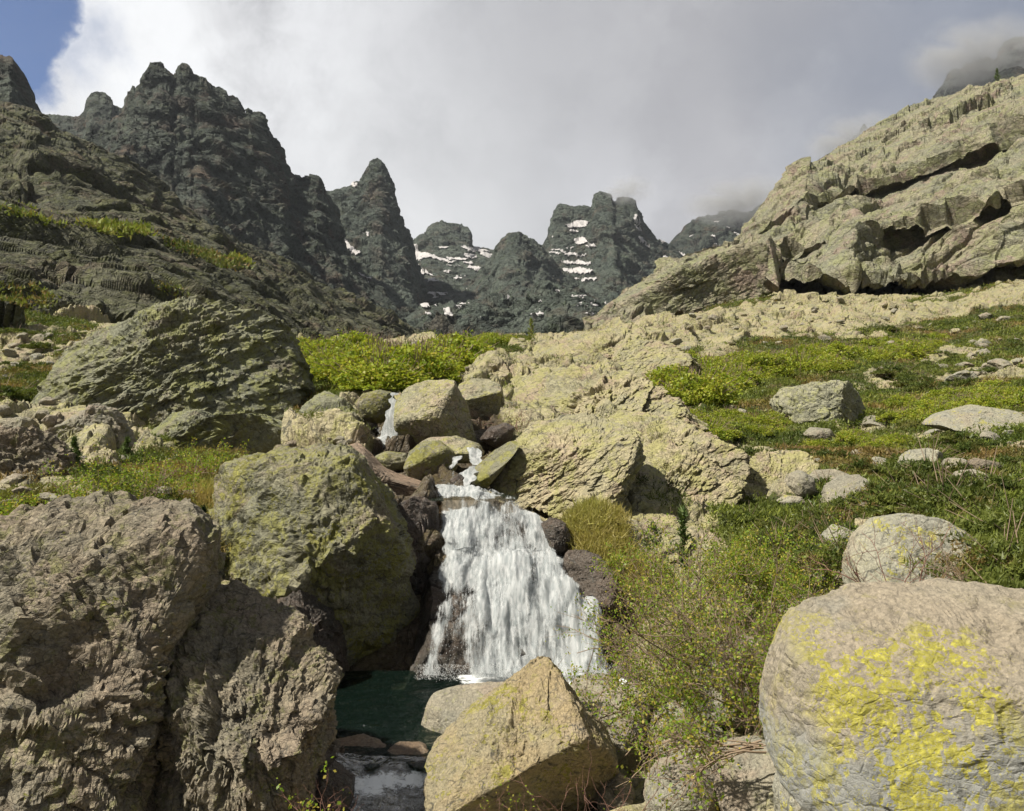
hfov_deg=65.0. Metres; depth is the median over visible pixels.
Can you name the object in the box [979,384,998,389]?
alder shrub
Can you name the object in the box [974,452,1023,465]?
juniper bush
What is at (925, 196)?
rock cliff
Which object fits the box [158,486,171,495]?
stone
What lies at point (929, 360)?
juniper bush
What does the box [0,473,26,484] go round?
stone
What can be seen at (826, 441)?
alder shrub
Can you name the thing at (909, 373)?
juniper bush
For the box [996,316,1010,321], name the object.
stone
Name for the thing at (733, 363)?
alder shrub
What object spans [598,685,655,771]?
boulder
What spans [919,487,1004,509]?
juniper bush
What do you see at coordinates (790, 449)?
juniper bush
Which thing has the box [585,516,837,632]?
alder bush
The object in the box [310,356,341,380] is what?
alder shrub
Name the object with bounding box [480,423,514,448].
boulder
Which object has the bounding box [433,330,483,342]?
alder shrub
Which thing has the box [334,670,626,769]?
pool
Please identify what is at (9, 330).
juniper bush
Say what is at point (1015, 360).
stone
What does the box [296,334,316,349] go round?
alder shrub
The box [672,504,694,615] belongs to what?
pine sapling
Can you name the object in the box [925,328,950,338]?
alder shrub
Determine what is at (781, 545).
juniper bush
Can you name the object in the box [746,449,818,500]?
rock outcrop
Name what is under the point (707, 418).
alder shrub
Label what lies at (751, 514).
juniper bush
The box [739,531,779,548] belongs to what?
juniper bush
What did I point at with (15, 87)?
western cliff
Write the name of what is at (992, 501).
juniper bush
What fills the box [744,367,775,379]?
alder shrub
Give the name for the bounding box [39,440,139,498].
leafy bush
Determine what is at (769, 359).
alder shrub
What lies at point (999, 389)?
alder shrub
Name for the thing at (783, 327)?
stone
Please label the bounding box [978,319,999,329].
juniper bush
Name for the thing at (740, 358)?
alder shrub
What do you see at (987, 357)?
juniper bush
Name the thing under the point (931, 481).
juniper bush
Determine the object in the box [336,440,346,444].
stone
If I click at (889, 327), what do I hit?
juniper bush
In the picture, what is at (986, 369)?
juniper bush
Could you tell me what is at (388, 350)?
alder shrub
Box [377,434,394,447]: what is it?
splash
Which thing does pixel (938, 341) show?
alder shrub
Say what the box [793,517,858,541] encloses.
juniper bush
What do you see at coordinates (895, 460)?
juniper bush
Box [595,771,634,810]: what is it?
boulder
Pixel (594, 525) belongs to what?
dry grass
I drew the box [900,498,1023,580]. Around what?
juniper bush
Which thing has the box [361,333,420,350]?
alder shrub
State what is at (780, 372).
alder shrub
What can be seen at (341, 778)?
boulder
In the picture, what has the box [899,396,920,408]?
alder shrub
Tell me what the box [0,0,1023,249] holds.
sky
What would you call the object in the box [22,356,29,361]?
stone
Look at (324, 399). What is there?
rock outcrop
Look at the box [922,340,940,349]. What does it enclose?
alder shrub
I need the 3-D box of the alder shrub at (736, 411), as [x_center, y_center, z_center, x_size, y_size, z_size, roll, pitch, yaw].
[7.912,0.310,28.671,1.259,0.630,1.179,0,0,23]
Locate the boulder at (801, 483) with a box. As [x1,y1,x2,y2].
[784,470,815,496]
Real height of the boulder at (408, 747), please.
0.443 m
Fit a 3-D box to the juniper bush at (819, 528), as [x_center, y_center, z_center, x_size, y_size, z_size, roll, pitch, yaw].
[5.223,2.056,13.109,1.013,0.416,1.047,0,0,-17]
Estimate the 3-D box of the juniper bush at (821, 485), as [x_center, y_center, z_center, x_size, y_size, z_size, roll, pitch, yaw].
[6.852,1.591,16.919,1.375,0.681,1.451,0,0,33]
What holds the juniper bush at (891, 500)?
on the hillside
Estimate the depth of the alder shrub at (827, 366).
47.71 m
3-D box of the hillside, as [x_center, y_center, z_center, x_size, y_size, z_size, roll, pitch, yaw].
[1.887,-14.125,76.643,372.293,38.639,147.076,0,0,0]
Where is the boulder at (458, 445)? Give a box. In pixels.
[422,436,483,463]
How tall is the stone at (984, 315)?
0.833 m
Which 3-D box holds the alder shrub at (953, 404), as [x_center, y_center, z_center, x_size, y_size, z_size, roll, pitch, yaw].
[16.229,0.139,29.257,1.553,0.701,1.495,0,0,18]
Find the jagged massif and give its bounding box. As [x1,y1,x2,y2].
[84,61,417,321]
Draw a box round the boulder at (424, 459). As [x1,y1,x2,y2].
[403,440,457,480]
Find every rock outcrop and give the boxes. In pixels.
[299,391,365,424]
[489,412,645,519]
[510,362,708,431]
[532,325,700,377]
[608,410,751,480]
[609,242,769,314]
[633,511,691,561]
[643,437,746,507]
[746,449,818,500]
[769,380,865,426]
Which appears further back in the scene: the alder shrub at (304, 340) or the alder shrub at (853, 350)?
the alder shrub at (853, 350)
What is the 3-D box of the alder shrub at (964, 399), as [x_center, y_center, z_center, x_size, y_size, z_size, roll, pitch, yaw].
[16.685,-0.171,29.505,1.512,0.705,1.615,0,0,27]
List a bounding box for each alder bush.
[545,505,784,777]
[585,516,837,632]
[592,639,760,758]
[627,534,830,736]
[671,493,855,635]
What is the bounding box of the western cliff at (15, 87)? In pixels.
[0,55,40,111]
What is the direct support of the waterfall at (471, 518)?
on the waterfall bed
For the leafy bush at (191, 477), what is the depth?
12.59 m
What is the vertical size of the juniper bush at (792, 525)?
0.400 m
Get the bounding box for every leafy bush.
[0,490,47,515]
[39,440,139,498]
[49,474,148,500]
[71,438,208,499]
[123,437,206,498]
[171,437,248,473]
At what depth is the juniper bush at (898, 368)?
49.59 m
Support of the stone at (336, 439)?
on the hillside
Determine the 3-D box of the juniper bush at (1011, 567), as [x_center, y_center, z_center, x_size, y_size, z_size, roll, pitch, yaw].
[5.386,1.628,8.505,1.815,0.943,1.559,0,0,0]
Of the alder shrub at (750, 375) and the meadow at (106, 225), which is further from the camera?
the meadow at (106, 225)
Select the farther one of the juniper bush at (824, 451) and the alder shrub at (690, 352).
the alder shrub at (690, 352)
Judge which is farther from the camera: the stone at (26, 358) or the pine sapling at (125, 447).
the stone at (26, 358)
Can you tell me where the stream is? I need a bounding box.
[331,753,426,810]
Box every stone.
[0,404,13,415]
[0,417,12,426]
[0,423,10,429]
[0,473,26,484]
[1,349,16,356]
[7,343,23,348]
[10,416,38,427]
[11,486,34,495]
[16,333,28,338]
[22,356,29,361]
[29,353,42,359]
[31,334,46,340]
[34,409,52,418]
[34,492,50,503]
[35,348,42,352]
[38,397,55,404]
[41,414,59,426]
[43,332,53,337]
[45,493,58,504]
[51,419,63,426]
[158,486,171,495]
[285,440,296,447]
[333,436,344,442]
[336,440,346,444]
[455,374,463,381]
[489,363,497,369]
[519,344,527,349]
[618,767,628,775]
[627,776,642,787]
[670,338,681,344]
[708,314,717,319]
[770,295,780,300]
[778,324,787,329]
[817,334,832,340]
[862,415,886,426]
[872,456,885,465]
[889,304,896,309]
[923,429,939,434]
[944,370,979,384]
[949,328,960,333]
[955,362,976,367]
[970,426,994,432]
[974,338,989,344]
[976,343,988,347]
[976,348,990,354]
[978,312,992,319]
[979,431,999,441]
[986,358,1012,369]
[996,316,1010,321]
[1002,430,1017,433]
[1012,358,1021,363]
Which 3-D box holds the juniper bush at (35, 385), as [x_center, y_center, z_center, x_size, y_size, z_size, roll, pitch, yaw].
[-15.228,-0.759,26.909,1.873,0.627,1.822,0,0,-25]
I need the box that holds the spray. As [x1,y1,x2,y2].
[380,427,623,681]
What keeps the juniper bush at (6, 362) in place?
on the hillside
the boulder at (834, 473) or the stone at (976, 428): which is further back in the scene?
the stone at (976, 428)
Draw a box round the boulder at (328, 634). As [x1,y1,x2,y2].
[277,589,349,674]
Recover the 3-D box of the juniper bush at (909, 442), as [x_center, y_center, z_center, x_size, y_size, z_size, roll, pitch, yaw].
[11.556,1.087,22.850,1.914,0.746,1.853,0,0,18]
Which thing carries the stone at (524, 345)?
on the hillside
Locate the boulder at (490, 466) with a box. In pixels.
[471,441,517,489]
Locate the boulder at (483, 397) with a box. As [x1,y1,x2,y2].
[458,378,504,418]
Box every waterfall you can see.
[381,392,398,435]
[424,484,605,676]
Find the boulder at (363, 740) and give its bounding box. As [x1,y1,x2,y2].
[337,733,385,747]
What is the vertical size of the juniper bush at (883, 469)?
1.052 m
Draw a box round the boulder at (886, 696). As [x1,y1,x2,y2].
[759,578,1023,810]
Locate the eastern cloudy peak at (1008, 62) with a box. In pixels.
[670,36,1023,254]
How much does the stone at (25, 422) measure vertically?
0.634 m
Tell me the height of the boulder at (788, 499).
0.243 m
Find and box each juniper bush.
[0,323,42,334]
[0,360,32,365]
[0,373,38,397]
[1,380,40,401]
[5,360,52,370]
[16,338,60,349]
[25,375,46,386]
[28,311,62,321]
[731,505,764,523]
[736,445,780,457]
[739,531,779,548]
[741,528,786,564]
[746,518,796,558]
[750,513,792,527]
[753,530,800,557]
[757,515,805,539]
[770,517,830,532]
[779,441,803,450]
[785,518,842,563]
[786,501,851,525]
[789,512,864,595]
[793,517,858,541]
[796,329,817,340]
[796,512,842,528]
[801,448,815,454]
[805,516,859,532]
[806,503,853,532]
[808,447,860,458]
[811,463,831,483]
[815,465,859,489]
[826,487,881,510]
[835,513,865,522]
[836,455,889,473]
[844,479,911,501]
[848,491,917,514]
[850,505,878,518]
[860,365,897,375]
[863,463,921,495]
[864,473,941,512]
[871,458,1004,512]
[873,443,940,468]
[876,323,900,329]
[877,434,964,481]
[878,359,916,371]
[882,365,923,380]
[882,451,999,510]
[884,432,976,465]
[885,375,942,388]
[890,456,993,483]
[891,499,943,516]
[894,444,962,462]
[900,378,957,393]
[900,430,940,448]
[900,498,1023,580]
[907,358,938,369]
[907,467,1000,492]
[910,329,937,339]
[911,375,942,380]
[914,354,945,362]
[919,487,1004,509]
[922,429,980,441]
[926,445,1023,494]
[926,468,1017,490]
[926,513,1023,580]
[931,318,955,325]
[932,439,959,448]
[934,347,951,353]
[935,368,962,375]
[937,478,1023,516]
[938,354,966,362]
[939,373,986,386]
[940,436,1019,458]
[945,474,1023,538]
[951,560,1023,588]
[958,439,1002,450]
[961,363,998,371]
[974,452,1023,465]
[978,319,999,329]
[982,353,1007,359]
[987,339,1023,348]
[991,324,1014,333]
[1006,306,1023,310]
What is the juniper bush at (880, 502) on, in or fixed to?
on the hillside
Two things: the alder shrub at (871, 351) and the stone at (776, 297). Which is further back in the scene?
the stone at (776, 297)
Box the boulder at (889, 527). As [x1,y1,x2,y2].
[841,513,987,583]
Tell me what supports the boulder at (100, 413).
on the hillside
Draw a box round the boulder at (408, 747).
[387,741,427,754]
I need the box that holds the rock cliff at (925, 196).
[582,74,1023,330]
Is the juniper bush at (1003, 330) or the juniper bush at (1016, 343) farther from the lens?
the juniper bush at (1003, 330)
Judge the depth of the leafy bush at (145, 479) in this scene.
11.98 m
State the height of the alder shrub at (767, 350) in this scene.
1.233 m
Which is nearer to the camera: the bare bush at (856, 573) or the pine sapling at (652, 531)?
the bare bush at (856, 573)
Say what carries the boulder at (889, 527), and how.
on the hillside
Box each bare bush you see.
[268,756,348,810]
[277,784,364,810]
[476,775,543,810]
[477,398,532,431]
[489,745,660,810]
[798,507,969,582]
[883,518,972,581]
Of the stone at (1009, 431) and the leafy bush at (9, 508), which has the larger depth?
the stone at (1009, 431)
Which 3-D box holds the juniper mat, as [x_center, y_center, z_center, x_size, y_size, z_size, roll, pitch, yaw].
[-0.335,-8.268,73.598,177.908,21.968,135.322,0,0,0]
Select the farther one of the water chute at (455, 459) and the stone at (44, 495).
the water chute at (455, 459)
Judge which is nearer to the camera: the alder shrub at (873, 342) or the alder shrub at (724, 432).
the alder shrub at (724, 432)
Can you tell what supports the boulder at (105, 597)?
on the hillside
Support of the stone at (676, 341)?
on the hillside
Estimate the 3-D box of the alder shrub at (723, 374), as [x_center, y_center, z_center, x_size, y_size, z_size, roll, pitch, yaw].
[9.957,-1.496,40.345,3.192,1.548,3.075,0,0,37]
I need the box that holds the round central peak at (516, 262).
[462,231,578,299]
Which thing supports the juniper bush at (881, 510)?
on the hillside
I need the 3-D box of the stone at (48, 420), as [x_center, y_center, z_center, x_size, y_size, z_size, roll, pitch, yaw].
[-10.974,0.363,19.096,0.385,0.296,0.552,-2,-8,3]
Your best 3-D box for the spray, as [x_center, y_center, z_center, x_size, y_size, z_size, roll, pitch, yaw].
[-0.797,2.130,14.573,2.798,3.300,9.250,0,0,-13]
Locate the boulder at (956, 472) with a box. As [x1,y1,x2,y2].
[951,469,987,479]
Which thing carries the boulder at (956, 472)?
on the hillside
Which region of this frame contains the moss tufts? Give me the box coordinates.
[0,283,1023,606]
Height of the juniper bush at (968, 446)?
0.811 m
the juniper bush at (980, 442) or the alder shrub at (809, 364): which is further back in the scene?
the alder shrub at (809, 364)
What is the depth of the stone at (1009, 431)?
21.43 m
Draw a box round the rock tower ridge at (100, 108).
[46,91,121,138]
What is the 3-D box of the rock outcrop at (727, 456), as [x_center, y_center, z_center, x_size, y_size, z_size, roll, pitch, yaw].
[3.590,1.374,19.339,3.841,2.537,3.920,0,0,0]
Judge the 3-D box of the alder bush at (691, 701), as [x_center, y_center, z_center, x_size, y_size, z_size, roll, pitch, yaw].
[1.960,3.130,8.438,2.219,1.166,1.495,0,0,23]
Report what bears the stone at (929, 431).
on the hillside
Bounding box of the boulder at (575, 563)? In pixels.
[562,549,623,614]
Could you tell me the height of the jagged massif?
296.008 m
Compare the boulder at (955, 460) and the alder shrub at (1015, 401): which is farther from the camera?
the alder shrub at (1015, 401)
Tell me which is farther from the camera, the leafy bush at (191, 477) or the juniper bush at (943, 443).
the juniper bush at (943, 443)
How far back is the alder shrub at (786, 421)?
29.26 m
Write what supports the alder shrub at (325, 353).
on the hillside
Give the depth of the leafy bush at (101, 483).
11.74 m
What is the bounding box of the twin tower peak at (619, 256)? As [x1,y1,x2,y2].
[542,191,682,300]
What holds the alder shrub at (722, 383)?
on the hillside
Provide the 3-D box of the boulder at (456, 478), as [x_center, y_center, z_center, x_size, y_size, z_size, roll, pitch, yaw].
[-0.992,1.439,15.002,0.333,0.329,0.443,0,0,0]
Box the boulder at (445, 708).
[421,681,503,733]
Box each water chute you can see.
[449,456,461,468]
[453,465,478,486]
[467,447,481,464]
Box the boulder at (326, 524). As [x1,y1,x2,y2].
[208,443,419,665]
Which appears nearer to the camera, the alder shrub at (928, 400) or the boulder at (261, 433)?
the boulder at (261, 433)
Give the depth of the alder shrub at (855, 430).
26.49 m
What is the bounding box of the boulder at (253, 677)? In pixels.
[151,579,343,810]
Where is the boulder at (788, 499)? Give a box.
[776,495,804,504]
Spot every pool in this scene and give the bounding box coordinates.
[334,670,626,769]
[428,490,516,500]
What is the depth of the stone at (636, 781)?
8.43 m
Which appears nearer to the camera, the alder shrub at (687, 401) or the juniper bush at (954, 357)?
the alder shrub at (687, 401)
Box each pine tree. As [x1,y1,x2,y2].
[525,317,537,343]
[994,68,1000,80]
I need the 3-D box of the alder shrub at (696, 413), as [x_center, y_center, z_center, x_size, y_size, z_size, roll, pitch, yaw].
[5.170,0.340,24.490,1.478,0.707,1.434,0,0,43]
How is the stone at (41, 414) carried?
on the hillside
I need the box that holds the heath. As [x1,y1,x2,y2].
[300,282,1023,592]
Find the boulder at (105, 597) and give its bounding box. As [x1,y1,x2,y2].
[0,489,225,810]
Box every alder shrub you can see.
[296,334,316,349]
[299,333,361,357]
[301,344,344,356]
[305,342,346,364]
[308,356,338,367]
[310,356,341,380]
[317,327,382,345]
[322,339,410,384]
[334,333,392,367]
[334,352,433,391]
[337,335,426,374]
[337,368,403,389]
[341,325,391,346]
[342,355,413,383]
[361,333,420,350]
[380,333,460,381]
[380,337,460,370]
[389,341,466,372]
[407,353,463,380]
[412,330,483,370]
[426,326,500,355]
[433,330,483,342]
[436,343,480,366]
[472,330,489,337]
[480,329,512,344]
[499,333,517,338]
[637,361,691,385]
[643,361,699,378]
[658,362,743,405]
[658,369,738,406]
[659,382,697,404]
[682,345,700,357]
[687,349,731,364]
[688,408,703,418]
[690,408,708,416]
[697,358,734,369]
[697,364,742,384]
[698,416,733,440]
[699,357,731,371]
[699,413,728,423]
[706,409,742,418]
[709,405,746,417]
[713,366,737,375]
[713,416,733,428]
[715,357,738,366]
[716,346,755,361]
[716,372,757,390]
[720,422,744,437]
[722,405,749,416]
[724,353,748,363]
[724,363,759,382]
[724,363,763,384]
[728,373,754,389]
[733,414,757,423]
[736,420,762,434]
[739,349,795,371]
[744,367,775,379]
[746,361,788,371]
[748,412,782,426]
[749,366,795,379]
[755,347,779,354]
[756,424,774,435]
[761,410,790,419]
[768,424,789,432]
[769,349,793,357]
[771,416,793,424]
[780,344,820,355]
[783,348,826,372]
[798,438,832,447]
[804,344,848,359]
[807,340,831,347]
[808,353,844,360]
[812,438,833,446]
[815,353,855,368]
[816,360,846,371]
[820,337,865,358]
[827,430,864,444]
[841,425,870,434]
[851,343,866,348]
[854,437,903,449]
[856,344,897,361]
[857,434,880,443]
[858,336,890,346]
[858,431,872,436]
[860,352,881,362]
[874,408,907,422]
[876,335,899,340]
[876,431,915,443]
[877,343,904,350]
[882,346,913,359]
[882,391,919,407]
[888,341,932,360]
[888,434,917,445]
[892,337,921,345]
[893,404,919,420]
[898,338,933,352]
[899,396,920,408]
[903,409,933,421]
[905,345,937,355]
[906,395,949,409]
[915,397,956,413]
[918,338,950,345]
[919,338,943,344]
[920,385,969,399]
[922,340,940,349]
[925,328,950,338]
[933,391,966,401]
[934,400,962,409]
[944,391,977,406]
[956,386,1002,396]
[964,391,1009,407]
[967,392,1000,399]
[972,375,1010,386]
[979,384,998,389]
[981,387,1008,393]
[997,385,1023,398]
[997,395,1023,410]
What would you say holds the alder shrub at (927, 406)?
on the hillside
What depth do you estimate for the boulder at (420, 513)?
12.77 m
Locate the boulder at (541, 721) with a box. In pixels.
[423,656,618,810]
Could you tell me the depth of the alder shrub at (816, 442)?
24.86 m
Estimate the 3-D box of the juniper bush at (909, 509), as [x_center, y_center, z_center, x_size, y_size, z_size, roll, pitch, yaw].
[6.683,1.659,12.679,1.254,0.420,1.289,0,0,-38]
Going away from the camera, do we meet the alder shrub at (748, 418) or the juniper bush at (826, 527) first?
the juniper bush at (826, 527)
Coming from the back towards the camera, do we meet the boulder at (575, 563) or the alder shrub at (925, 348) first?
the alder shrub at (925, 348)
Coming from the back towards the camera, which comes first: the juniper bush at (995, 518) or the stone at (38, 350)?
the stone at (38, 350)
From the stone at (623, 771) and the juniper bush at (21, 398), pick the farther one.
the juniper bush at (21, 398)
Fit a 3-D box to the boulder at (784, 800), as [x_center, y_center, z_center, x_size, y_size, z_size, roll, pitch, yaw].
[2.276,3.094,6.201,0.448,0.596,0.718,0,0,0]
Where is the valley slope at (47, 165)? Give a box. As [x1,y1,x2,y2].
[0,101,421,339]
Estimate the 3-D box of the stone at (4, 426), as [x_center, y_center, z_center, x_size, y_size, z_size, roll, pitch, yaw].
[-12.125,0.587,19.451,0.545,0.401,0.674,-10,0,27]
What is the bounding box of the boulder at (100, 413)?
[45,403,136,453]
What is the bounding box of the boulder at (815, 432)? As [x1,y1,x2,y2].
[803,427,834,439]
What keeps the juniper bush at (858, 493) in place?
on the hillside
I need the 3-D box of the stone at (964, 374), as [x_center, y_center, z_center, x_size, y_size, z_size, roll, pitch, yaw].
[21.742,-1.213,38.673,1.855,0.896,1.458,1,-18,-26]
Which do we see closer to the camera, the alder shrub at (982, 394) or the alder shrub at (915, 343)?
the alder shrub at (982, 394)
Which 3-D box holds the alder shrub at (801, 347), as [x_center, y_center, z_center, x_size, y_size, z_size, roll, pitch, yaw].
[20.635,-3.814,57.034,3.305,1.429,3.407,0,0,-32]
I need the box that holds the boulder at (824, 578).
[804,566,830,591]
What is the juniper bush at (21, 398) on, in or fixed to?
on the hillside
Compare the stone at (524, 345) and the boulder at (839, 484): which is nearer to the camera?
the boulder at (839, 484)
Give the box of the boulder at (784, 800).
[772,770,802,810]
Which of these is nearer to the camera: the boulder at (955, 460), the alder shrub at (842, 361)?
the boulder at (955, 460)
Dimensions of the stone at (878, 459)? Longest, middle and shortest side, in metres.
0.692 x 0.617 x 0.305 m
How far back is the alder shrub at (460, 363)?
28.63 m
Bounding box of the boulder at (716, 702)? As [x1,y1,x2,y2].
[695,636,770,731]
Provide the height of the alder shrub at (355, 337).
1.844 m
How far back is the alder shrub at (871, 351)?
55.50 m
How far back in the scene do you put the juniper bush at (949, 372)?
45.34 m
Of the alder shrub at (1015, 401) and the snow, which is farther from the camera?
the snow
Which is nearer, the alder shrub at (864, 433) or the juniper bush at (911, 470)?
the juniper bush at (911, 470)
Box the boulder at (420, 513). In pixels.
[396,494,440,595]
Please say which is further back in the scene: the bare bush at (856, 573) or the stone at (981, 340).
the stone at (981, 340)
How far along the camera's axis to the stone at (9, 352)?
39.14 m
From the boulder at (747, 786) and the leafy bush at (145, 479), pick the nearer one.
the boulder at (747, 786)
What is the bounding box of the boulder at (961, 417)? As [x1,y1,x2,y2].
[922,404,1023,431]
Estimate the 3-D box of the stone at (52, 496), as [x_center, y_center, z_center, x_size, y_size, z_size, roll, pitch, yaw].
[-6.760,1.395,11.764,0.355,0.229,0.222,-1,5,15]
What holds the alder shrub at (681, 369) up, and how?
on the hillside
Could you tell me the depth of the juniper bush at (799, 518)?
14.09 m
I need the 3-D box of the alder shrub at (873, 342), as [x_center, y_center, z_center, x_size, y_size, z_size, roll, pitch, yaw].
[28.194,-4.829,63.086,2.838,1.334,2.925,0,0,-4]
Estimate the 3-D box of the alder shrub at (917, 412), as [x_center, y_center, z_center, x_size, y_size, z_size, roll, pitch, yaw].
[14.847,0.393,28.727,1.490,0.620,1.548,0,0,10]
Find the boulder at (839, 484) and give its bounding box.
[820,474,868,503]
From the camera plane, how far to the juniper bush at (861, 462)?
19.56 m
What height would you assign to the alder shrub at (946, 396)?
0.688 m
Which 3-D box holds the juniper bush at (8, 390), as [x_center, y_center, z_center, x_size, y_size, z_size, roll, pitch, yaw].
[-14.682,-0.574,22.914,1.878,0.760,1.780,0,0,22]
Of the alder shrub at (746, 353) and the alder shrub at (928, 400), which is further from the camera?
the alder shrub at (746, 353)
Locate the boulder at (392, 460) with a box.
[375,451,407,470]
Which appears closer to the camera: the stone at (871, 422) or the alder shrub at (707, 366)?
the stone at (871, 422)
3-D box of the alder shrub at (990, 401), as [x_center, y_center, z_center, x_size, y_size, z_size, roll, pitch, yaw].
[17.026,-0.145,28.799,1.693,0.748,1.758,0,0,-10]
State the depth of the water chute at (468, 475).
14.93 m
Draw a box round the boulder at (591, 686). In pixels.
[570,673,621,701]
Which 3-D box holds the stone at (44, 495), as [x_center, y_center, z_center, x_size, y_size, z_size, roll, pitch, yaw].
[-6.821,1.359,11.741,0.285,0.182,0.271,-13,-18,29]
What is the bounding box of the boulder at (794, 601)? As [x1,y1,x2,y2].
[778,594,807,613]
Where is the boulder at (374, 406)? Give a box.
[354,390,394,423]
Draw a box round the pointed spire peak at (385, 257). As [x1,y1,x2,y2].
[327,158,428,308]
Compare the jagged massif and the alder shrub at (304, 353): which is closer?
the alder shrub at (304, 353)
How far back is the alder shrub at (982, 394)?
31.00 m
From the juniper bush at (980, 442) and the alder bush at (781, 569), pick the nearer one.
the alder bush at (781, 569)
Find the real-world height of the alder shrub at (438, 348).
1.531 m
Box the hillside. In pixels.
[0,279,1023,810]
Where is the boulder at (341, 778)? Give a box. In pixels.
[307,760,354,810]
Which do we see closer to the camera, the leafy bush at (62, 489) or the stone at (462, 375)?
the leafy bush at (62, 489)
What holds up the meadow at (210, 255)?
on the valley slope at (47, 165)
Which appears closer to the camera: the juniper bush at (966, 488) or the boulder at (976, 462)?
the juniper bush at (966, 488)
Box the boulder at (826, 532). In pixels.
[821,524,853,544]
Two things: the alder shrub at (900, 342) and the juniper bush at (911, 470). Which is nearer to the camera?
the juniper bush at (911, 470)
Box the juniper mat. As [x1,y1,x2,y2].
[0,281,1023,592]
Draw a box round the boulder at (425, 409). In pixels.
[394,379,476,443]
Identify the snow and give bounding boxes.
[345,181,738,317]
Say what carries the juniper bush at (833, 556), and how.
on the hillside
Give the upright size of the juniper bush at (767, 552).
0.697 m
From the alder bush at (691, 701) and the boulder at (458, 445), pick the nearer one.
the alder bush at (691, 701)
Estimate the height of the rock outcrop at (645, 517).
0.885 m
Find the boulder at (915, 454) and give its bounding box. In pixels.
[897,448,942,467]
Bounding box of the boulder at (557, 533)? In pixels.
[541,517,571,553]
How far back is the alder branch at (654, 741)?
7.43 m
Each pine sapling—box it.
[66,435,87,462]
[115,436,135,455]
[641,520,662,549]
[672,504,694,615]
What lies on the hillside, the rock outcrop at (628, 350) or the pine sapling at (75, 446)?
the rock outcrop at (628, 350)
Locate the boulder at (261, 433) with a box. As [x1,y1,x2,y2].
[150,407,281,457]
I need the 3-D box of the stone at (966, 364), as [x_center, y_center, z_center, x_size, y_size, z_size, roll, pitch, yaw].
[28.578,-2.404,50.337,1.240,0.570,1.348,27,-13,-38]
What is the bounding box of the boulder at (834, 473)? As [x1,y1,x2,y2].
[809,469,848,479]
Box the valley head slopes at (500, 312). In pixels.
[401,280,610,336]
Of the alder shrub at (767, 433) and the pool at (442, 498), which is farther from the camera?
the alder shrub at (767, 433)
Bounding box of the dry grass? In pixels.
[165,474,671,601]
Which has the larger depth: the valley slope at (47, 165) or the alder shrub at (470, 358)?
the valley slope at (47, 165)
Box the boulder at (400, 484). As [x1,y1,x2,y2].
[347,442,420,495]
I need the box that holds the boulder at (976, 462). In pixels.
[968,458,1001,469]
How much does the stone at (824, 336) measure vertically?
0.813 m
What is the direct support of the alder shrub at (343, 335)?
on the hillside
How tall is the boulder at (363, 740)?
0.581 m
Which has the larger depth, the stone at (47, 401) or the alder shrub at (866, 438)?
the alder shrub at (866, 438)
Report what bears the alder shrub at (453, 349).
on the hillside
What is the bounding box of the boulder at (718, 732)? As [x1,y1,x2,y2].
[646,700,723,759]
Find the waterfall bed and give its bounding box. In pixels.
[410,501,612,679]
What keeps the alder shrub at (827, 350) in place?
on the hillside
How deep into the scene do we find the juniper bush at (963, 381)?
37.77 m
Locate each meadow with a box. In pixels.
[0,198,255,264]
[0,228,253,324]
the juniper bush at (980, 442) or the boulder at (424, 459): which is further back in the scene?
the juniper bush at (980, 442)
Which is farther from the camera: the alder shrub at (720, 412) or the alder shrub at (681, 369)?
the alder shrub at (681, 369)
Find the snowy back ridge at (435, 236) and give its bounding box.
[396,220,492,308]
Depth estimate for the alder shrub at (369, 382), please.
24.64 m
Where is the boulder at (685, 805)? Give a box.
[643,754,718,810]
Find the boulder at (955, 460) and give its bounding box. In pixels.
[940,458,968,468]
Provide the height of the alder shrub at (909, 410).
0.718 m
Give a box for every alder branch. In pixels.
[616,688,765,810]
[627,703,730,779]
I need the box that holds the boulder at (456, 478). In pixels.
[450,474,463,484]
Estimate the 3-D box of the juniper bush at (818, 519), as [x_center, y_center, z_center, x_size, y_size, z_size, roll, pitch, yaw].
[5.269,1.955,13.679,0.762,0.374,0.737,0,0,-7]
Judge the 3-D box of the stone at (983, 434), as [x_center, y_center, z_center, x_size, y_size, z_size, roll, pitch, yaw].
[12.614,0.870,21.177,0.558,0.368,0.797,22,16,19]
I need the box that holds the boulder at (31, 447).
[0,424,80,478]
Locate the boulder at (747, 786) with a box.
[709,736,775,810]
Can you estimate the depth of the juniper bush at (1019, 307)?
77.02 m
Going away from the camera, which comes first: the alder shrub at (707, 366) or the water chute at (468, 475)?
the water chute at (468, 475)
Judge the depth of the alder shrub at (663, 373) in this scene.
35.51 m
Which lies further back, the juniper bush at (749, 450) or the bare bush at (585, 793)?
the juniper bush at (749, 450)
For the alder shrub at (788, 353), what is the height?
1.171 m
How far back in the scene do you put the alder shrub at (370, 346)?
30.26 m
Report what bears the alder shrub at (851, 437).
on the hillside
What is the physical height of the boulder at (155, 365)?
4.898 m
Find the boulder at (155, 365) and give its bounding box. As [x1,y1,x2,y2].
[30,294,315,428]
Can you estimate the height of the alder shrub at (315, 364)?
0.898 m

